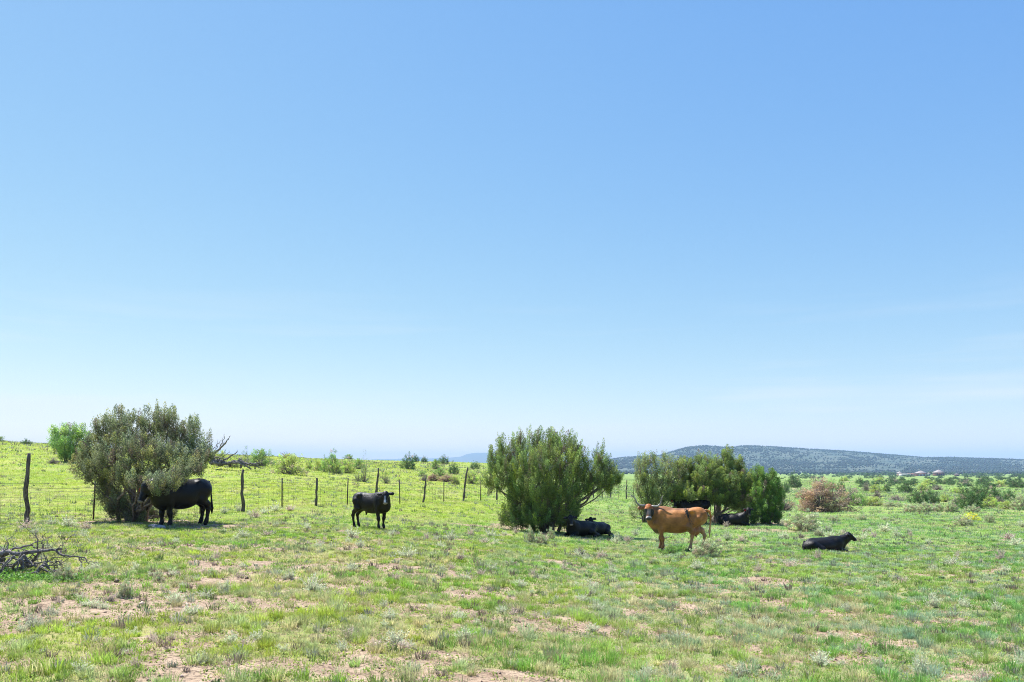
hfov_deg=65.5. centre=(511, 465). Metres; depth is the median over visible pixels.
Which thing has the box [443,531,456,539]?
sage tuft
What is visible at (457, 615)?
sage tuft
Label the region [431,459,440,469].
shrub
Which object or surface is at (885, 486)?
shrub
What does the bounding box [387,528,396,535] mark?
sage tuft
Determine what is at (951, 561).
sage tuft
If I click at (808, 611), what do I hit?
sage tuft
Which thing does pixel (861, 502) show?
shrub
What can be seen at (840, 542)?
calf
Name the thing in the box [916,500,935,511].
shrub
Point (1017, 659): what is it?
sage tuft
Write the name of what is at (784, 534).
sage tuft
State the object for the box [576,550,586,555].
sage tuft
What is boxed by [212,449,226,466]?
shrub
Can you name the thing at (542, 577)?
sage tuft
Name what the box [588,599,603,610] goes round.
sage tuft
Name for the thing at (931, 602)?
sage tuft
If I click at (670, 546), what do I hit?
shrub
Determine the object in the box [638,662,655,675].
sage tuft
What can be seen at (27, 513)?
wire fence
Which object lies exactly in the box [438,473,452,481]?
shrub
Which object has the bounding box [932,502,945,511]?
shrub
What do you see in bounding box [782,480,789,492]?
shrub
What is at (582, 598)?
sage tuft
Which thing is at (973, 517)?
shrub
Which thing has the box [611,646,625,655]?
sage tuft
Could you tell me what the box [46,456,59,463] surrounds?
shrub
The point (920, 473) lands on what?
ranch house
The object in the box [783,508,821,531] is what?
shrub
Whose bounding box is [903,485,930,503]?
shrub
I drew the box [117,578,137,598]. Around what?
shrub
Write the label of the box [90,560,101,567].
sage tuft
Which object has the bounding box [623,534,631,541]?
sage tuft
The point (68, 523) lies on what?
sage tuft
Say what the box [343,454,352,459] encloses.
shrub
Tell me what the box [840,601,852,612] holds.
sage tuft
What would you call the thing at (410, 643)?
sage tuft
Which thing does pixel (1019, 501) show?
shrub
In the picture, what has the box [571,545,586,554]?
shrub
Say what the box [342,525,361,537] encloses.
sage tuft
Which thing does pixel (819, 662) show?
sage tuft
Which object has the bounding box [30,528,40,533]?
sage tuft
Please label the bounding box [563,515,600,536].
cow
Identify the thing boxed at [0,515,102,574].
fallen branch
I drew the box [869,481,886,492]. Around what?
shrub
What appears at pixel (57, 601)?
sage tuft
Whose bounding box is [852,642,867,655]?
sage tuft
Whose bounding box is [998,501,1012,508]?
shrub
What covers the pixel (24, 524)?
sage tuft
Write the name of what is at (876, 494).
shrub
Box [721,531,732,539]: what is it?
sage tuft
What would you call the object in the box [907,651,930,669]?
sage tuft
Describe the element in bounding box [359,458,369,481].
shrub
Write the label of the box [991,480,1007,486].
shrub
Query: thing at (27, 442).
shrub
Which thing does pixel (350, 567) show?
sage tuft
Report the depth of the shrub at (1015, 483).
172.15 m
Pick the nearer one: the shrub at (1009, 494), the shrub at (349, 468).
the shrub at (349, 468)
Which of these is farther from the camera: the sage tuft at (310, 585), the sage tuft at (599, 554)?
the sage tuft at (599, 554)
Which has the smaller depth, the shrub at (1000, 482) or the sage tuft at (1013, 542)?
the sage tuft at (1013, 542)
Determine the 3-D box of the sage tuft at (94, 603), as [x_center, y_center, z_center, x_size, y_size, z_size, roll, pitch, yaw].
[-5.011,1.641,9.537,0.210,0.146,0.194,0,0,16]
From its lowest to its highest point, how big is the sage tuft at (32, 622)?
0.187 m
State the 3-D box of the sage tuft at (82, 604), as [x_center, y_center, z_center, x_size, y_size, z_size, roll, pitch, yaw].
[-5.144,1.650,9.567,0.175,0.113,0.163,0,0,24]
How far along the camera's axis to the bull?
23.50 m
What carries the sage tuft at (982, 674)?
on the ground at (193, 675)
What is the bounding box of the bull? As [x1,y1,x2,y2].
[138,478,213,525]
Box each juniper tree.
[68,399,215,521]
[479,425,624,531]
[628,449,689,522]
[666,444,753,522]
[746,463,786,524]
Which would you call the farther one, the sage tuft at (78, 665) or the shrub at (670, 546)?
the shrub at (670, 546)
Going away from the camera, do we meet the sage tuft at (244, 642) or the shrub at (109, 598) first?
the sage tuft at (244, 642)
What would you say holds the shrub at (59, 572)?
on the ground at (193, 675)
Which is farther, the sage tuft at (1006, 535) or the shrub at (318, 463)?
the shrub at (318, 463)
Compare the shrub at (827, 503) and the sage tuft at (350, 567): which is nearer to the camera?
the sage tuft at (350, 567)
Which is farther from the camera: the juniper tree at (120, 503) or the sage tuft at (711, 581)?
the juniper tree at (120, 503)
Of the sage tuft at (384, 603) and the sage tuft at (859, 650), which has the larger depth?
the sage tuft at (384, 603)
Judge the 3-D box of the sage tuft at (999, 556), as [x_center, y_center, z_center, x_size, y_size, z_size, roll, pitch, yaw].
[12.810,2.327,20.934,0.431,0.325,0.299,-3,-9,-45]
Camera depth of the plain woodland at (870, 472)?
1654.15 m
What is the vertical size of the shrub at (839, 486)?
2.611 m
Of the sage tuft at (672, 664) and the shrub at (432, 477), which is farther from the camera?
the shrub at (432, 477)
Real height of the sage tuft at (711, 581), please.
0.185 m
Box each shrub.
[20,438,31,443]
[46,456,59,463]
[50,562,77,582]
[98,593,119,603]
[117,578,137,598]
[152,569,163,581]
[208,567,217,577]
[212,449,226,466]
[225,459,238,467]
[236,446,252,465]
[249,448,277,466]
[270,453,308,474]
[304,459,312,468]
[312,460,322,470]
[318,449,343,472]
[330,463,343,473]
[339,456,356,472]
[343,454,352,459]
[353,458,365,468]
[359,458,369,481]
[381,466,390,482]
[399,451,415,469]
[416,471,428,475]
[427,473,440,480]
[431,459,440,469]
[431,465,448,476]
[438,454,449,463]
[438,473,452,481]
[448,460,459,473]
[448,476,459,483]
[462,466,482,483]
[470,460,480,468]
[500,558,518,567]
[525,526,534,542]
[534,531,546,543]
[545,526,555,539]
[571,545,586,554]
[662,541,678,553]
[687,534,722,556]
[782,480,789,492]
[783,494,795,510]
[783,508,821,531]
[787,471,801,487]
[788,476,861,511]
[812,528,823,535]
[827,515,840,520]
[836,476,845,492]
[844,486,859,504]
[850,489,868,505]
[855,514,867,519]
[861,482,872,490]
[862,496,885,505]
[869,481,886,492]
[870,489,881,496]
[882,482,892,491]
[884,501,903,506]
[888,494,905,499]
[896,478,913,492]
[902,502,919,512]
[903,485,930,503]
[907,478,917,484]
[916,482,928,489]
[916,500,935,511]
[922,477,935,484]
[923,487,940,502]
[932,484,944,489]
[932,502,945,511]
[938,476,954,483]
[940,493,952,501]
[943,500,960,511]
[950,487,960,492]
[952,514,974,525]
[954,478,988,508]
[964,504,979,512]
[964,512,980,519]
[969,479,1007,500]
[976,477,989,483]
[983,494,1002,507]
[983,511,995,522]
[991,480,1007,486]
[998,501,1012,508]
[1001,488,1016,499]
[1007,477,1023,487]
[1009,493,1023,509]
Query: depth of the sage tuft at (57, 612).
9.01 m
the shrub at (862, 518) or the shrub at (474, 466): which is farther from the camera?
the shrub at (474, 466)
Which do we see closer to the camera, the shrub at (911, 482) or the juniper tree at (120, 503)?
the juniper tree at (120, 503)
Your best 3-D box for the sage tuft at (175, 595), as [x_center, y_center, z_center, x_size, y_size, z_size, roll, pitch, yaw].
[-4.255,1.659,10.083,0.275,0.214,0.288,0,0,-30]
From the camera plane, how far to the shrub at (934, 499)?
71.97 m
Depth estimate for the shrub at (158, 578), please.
11.95 m
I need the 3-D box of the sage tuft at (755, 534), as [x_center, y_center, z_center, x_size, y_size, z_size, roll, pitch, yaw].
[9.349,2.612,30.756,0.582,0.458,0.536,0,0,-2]
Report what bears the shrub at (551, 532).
on the ground at (193, 675)
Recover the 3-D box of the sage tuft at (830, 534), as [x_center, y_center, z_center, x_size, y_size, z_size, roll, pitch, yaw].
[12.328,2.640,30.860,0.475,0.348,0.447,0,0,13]
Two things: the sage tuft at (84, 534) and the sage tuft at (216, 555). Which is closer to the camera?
the sage tuft at (216, 555)
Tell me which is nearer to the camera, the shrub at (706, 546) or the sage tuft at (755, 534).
the shrub at (706, 546)
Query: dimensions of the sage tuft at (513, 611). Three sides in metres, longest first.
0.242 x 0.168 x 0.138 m
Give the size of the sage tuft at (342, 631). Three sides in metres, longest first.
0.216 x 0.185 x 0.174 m
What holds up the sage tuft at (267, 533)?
on the ground at (193, 675)
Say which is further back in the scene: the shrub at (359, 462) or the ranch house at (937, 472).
the ranch house at (937, 472)
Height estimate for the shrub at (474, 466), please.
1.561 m
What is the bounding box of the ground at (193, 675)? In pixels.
[0,442,1023,681]
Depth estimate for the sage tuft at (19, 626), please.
8.02 m
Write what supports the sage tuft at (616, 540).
on the ground at (193, 675)
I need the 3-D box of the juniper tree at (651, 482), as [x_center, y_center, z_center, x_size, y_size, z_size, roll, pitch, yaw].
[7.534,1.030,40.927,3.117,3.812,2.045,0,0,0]
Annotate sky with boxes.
[0,0,1023,459]
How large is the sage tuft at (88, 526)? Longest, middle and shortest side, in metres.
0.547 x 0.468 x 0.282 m
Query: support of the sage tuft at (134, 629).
on the ground at (193, 675)
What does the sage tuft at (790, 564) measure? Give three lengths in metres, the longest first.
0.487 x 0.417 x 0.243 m
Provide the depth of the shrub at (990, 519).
41.45 m
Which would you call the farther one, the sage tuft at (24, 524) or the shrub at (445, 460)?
the shrub at (445, 460)
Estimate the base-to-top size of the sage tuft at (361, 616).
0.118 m
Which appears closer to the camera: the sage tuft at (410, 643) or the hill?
the sage tuft at (410, 643)
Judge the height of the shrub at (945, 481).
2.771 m
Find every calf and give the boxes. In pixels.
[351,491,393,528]
[585,517,612,535]
[802,532,856,550]
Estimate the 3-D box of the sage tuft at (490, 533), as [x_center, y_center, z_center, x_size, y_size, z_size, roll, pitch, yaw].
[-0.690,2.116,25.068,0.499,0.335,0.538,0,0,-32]
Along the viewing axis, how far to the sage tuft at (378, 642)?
7.85 m
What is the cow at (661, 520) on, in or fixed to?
on the ground at (193, 675)
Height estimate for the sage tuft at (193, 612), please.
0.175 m
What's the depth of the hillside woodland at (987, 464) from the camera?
2831.07 m
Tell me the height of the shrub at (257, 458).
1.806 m
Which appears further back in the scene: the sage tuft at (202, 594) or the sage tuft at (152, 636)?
the sage tuft at (202, 594)
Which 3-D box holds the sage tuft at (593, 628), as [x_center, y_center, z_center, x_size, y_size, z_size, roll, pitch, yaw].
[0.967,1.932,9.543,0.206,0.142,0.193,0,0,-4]
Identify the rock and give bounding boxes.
[153,524,165,528]
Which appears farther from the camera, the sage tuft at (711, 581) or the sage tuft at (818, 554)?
the sage tuft at (818, 554)
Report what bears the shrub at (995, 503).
on the ground at (193, 675)
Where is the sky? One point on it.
(362, 229)
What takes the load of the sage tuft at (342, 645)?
on the ground at (193, 675)
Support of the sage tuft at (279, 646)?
on the ground at (193, 675)
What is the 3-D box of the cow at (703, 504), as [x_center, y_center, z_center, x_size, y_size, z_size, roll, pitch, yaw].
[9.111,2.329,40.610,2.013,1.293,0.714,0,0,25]
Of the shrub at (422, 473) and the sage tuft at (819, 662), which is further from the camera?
the shrub at (422, 473)
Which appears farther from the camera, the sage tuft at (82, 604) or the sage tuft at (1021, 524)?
the sage tuft at (1021, 524)
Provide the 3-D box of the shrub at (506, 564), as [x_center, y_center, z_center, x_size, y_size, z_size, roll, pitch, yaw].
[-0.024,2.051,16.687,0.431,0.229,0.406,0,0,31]
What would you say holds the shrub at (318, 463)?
on the ground at (193, 675)
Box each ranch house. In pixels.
[914,471,926,475]
[932,470,944,475]
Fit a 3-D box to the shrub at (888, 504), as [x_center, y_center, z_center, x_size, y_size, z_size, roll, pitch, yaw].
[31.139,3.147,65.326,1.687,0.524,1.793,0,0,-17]
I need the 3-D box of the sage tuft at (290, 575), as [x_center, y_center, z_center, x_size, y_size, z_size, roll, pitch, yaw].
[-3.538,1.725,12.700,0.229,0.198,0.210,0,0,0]
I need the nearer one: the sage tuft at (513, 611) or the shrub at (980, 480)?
the sage tuft at (513, 611)
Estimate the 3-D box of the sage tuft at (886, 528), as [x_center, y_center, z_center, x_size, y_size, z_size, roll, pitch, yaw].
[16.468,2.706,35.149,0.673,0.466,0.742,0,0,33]
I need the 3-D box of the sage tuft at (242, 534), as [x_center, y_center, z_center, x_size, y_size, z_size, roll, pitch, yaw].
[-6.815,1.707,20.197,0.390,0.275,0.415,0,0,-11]
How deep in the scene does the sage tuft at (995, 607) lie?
11.75 m
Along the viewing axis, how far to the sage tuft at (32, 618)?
8.52 m
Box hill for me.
[582,446,1023,472]
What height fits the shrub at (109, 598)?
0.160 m
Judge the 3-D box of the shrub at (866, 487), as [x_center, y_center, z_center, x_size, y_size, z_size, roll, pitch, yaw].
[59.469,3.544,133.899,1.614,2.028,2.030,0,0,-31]
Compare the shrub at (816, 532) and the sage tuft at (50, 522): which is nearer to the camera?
the sage tuft at (50, 522)
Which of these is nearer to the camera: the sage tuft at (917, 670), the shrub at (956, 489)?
the sage tuft at (917, 670)
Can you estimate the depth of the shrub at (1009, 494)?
84.23 m
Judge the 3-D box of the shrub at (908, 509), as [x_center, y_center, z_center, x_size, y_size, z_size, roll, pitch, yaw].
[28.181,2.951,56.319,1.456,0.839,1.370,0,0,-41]
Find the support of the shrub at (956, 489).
on the ground at (193, 675)
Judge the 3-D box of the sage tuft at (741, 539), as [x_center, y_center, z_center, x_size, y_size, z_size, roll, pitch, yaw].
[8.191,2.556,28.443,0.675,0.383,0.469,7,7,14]
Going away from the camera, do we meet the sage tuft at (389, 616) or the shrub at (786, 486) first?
the sage tuft at (389, 616)
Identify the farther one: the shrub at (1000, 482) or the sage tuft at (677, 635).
the shrub at (1000, 482)
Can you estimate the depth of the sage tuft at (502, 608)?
10.46 m
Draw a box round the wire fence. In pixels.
[0,453,799,523]
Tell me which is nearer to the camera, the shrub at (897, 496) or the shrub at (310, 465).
the shrub at (310, 465)
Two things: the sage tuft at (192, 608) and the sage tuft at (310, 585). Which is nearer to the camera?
the sage tuft at (192, 608)
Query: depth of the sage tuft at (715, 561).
19.26 m
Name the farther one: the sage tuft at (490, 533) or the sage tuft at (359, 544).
the sage tuft at (490, 533)
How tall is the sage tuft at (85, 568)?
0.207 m
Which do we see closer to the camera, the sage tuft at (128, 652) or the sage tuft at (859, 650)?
the sage tuft at (128, 652)
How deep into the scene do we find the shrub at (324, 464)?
66.66 m
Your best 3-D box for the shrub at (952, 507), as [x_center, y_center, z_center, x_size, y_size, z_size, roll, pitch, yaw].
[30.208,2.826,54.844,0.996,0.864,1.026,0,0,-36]
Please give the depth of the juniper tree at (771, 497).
39.68 m
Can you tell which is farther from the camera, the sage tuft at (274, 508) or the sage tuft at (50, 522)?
the sage tuft at (274, 508)
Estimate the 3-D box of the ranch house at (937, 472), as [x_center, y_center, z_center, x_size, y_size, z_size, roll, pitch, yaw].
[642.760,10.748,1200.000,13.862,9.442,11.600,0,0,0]
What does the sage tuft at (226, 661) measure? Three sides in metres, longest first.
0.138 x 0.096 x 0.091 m
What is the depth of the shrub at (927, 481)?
238.55 m
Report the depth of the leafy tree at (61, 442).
58.60 m
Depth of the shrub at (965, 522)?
39.15 m
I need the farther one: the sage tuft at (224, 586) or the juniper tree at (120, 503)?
the juniper tree at (120, 503)
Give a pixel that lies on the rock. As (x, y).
(160, 526)
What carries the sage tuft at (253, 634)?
on the ground at (193, 675)
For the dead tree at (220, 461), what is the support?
on the ground at (193, 675)
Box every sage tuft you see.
[14,620,28,631]
[16,519,35,528]
[19,612,43,622]
[20,612,44,628]
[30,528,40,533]
[46,516,57,524]
[49,607,61,615]
[53,595,61,603]
[57,514,78,527]
[71,658,95,671]
[72,592,85,599]
[75,599,87,606]
[76,563,93,571]
[78,529,89,536]
[80,521,91,528]
[84,598,103,607]
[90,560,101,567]
[97,600,109,608]
[123,647,134,654]
[125,626,140,634]
[130,655,142,666]
[144,631,157,640]
[164,591,186,603]
[165,568,178,575]
[179,603,202,614]
[182,602,203,613]
[189,651,213,664]
[194,588,214,598]
[212,550,222,557]
[215,579,232,589]
[222,630,240,642]
[223,657,232,665]
[233,571,246,577]
[235,528,250,536]
[236,636,255,646]
[244,628,262,639]
[250,507,259,516]
[260,529,272,535]
[268,502,281,510]
[274,643,290,651]
[282,569,297,578]
[283,504,296,510]
[299,572,326,591]
[336,638,351,650]
[337,626,357,639]
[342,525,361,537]
[347,562,357,570]
[355,614,368,620]
[356,539,364,547]
[368,638,387,648]
[377,597,388,607]
[380,608,396,620]
[382,628,409,645]
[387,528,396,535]
[395,545,417,557]
[395,639,416,650]
[403,638,415,647]
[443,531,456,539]
[450,608,466,619]
[454,625,473,638]
[472,618,482,625]
[482,528,497,536]
[495,604,507,613]
[507,607,518,614]
[515,578,526,586]
[530,610,539,618]
[540,572,548,579]
[574,592,590,601]
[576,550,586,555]
[584,578,599,589]
[584,623,599,631]
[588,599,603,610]
[594,550,606,557]
[605,563,618,572]
[611,533,622,542]
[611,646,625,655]
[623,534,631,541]
[630,528,639,535]
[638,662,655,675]
[660,656,678,669]
[671,627,689,637]
[690,561,704,569]
[705,576,713,583]
[710,558,719,565]
[712,615,725,624]
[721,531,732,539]
[723,661,749,676]
[724,613,734,621]
[733,533,747,541]
[746,529,760,537]
[752,562,764,571]
[757,614,774,625]
[778,530,788,536]
[780,560,798,566]
[799,607,816,615]
[805,648,833,665]
[813,549,822,557]
[818,650,832,659]
[823,523,833,531]
[823,530,835,536]
[823,631,840,639]
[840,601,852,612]
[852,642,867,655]
[857,531,869,538]
[868,654,885,666]
[876,522,891,531]
[891,529,901,536]
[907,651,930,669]
[911,666,921,675]
[919,552,930,558]
[923,592,943,607]
[939,554,960,564]
[956,597,971,607]
[974,666,994,679]
[988,599,1005,611]
[992,549,1005,558]
[997,563,1012,571]
[1000,531,1015,539]
[1006,535,1023,545]
[1010,653,1023,665]
[1016,518,1023,526]
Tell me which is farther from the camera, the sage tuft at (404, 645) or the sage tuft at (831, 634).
the sage tuft at (831, 634)
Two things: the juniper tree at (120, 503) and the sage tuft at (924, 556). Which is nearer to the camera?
the sage tuft at (924, 556)
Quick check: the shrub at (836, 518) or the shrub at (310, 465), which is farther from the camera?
the shrub at (310, 465)
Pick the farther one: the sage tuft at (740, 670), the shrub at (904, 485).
the shrub at (904, 485)
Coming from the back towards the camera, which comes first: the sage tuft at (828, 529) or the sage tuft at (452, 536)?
the sage tuft at (828, 529)
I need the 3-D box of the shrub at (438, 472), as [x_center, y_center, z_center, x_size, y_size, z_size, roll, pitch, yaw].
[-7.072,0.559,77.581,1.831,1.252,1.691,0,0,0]
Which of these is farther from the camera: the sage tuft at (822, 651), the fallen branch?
the fallen branch
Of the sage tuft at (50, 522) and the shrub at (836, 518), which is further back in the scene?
the shrub at (836, 518)
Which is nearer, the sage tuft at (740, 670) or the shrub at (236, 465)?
the sage tuft at (740, 670)
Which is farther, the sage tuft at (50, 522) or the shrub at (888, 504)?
the shrub at (888, 504)
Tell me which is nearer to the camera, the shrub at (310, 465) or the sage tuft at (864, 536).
the sage tuft at (864, 536)
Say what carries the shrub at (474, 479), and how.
on the ground at (193, 675)
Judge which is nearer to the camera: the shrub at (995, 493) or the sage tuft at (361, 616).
the sage tuft at (361, 616)
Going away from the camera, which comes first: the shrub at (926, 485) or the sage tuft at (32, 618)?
the sage tuft at (32, 618)
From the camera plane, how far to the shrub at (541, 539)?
24.04 m
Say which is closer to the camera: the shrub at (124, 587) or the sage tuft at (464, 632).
the sage tuft at (464, 632)
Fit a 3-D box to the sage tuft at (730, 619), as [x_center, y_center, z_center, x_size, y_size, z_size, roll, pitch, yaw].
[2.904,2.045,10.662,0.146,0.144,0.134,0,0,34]
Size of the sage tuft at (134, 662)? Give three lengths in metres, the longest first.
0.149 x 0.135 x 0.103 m
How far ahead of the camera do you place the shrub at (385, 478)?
58.94 m
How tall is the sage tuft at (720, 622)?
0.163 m
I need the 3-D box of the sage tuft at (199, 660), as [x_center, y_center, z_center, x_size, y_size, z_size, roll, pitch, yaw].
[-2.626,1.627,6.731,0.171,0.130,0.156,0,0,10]
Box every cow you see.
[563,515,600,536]
[632,495,711,550]
[671,499,710,521]
[717,507,753,525]
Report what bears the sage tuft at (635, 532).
on the ground at (193, 675)
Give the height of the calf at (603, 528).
0.759 m
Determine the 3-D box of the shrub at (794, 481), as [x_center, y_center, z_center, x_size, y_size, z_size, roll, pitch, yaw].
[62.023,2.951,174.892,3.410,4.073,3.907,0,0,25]
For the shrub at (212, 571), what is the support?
on the ground at (193, 675)
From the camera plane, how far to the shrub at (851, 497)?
68.87 m
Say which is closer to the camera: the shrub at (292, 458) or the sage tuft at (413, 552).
the sage tuft at (413, 552)
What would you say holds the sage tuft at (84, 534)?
on the ground at (193, 675)
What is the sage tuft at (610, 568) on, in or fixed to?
on the ground at (193, 675)
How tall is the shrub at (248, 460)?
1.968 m
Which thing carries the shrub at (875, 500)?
on the ground at (193, 675)
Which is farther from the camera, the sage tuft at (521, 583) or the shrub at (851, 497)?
the shrub at (851, 497)
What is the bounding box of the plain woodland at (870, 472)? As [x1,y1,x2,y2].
[563,470,1023,474]
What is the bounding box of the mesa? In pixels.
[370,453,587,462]
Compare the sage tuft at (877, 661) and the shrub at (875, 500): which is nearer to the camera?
the sage tuft at (877, 661)
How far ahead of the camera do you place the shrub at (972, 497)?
59.29 m
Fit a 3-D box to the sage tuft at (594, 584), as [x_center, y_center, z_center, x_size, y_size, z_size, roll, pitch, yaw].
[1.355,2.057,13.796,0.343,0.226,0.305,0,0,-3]
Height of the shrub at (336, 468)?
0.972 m
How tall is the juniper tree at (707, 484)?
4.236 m
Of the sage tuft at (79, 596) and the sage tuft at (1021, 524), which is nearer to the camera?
the sage tuft at (79, 596)
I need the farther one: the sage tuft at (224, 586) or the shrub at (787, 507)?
the shrub at (787, 507)
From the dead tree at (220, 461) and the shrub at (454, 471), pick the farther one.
the shrub at (454, 471)
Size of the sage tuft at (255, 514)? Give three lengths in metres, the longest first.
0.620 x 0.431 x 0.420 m
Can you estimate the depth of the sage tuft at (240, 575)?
12.53 m
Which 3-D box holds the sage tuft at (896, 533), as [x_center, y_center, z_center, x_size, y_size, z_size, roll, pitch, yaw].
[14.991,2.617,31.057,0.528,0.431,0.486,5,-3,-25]
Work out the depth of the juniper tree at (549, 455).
29.78 m
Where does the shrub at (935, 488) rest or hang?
on the ground at (193, 675)
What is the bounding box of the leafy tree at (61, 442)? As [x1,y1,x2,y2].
[46,421,92,461]
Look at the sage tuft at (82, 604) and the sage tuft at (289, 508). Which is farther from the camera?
the sage tuft at (289, 508)
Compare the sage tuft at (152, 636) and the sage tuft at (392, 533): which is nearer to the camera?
the sage tuft at (152, 636)
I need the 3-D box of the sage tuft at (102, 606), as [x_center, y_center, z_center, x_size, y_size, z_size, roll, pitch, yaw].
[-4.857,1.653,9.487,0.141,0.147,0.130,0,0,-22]
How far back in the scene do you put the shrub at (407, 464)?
101.18 m
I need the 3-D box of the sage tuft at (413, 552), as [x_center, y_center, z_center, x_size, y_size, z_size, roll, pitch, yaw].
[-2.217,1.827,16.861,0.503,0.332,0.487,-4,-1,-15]
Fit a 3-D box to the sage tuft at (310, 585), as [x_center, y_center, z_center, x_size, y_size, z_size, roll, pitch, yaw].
[-2.836,1.681,11.412,0.397,0.294,0.380,0,0,-34]
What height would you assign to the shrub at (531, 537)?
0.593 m
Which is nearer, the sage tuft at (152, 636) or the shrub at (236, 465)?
the sage tuft at (152, 636)
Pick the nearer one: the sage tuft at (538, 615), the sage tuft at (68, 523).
the sage tuft at (538, 615)
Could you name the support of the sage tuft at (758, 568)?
on the ground at (193, 675)
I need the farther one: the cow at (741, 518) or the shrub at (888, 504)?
the shrub at (888, 504)
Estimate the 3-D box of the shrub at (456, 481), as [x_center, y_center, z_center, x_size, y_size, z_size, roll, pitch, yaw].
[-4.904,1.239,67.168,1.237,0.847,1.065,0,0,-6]
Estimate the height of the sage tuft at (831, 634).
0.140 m
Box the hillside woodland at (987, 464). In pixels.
[520,445,1023,472]
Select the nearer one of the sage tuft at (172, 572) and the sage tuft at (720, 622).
the sage tuft at (720, 622)
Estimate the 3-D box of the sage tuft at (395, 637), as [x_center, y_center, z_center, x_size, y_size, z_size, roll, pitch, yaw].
[-1.192,1.730,8.053,0.263,0.193,0.289,0,0,16]
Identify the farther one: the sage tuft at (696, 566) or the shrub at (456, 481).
the shrub at (456, 481)
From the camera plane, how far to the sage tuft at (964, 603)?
12.31 m
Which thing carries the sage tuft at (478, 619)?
on the ground at (193, 675)
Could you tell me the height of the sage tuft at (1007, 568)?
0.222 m
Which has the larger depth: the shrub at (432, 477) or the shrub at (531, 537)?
the shrub at (432, 477)
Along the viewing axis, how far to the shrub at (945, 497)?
73.87 m
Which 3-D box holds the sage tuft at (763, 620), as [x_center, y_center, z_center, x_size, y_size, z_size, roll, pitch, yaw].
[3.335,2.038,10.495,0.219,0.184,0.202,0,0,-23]
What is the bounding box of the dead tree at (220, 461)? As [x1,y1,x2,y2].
[208,436,262,469]
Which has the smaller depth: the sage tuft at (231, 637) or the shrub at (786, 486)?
the sage tuft at (231, 637)
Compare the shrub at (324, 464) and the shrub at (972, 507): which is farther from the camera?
the shrub at (324, 464)

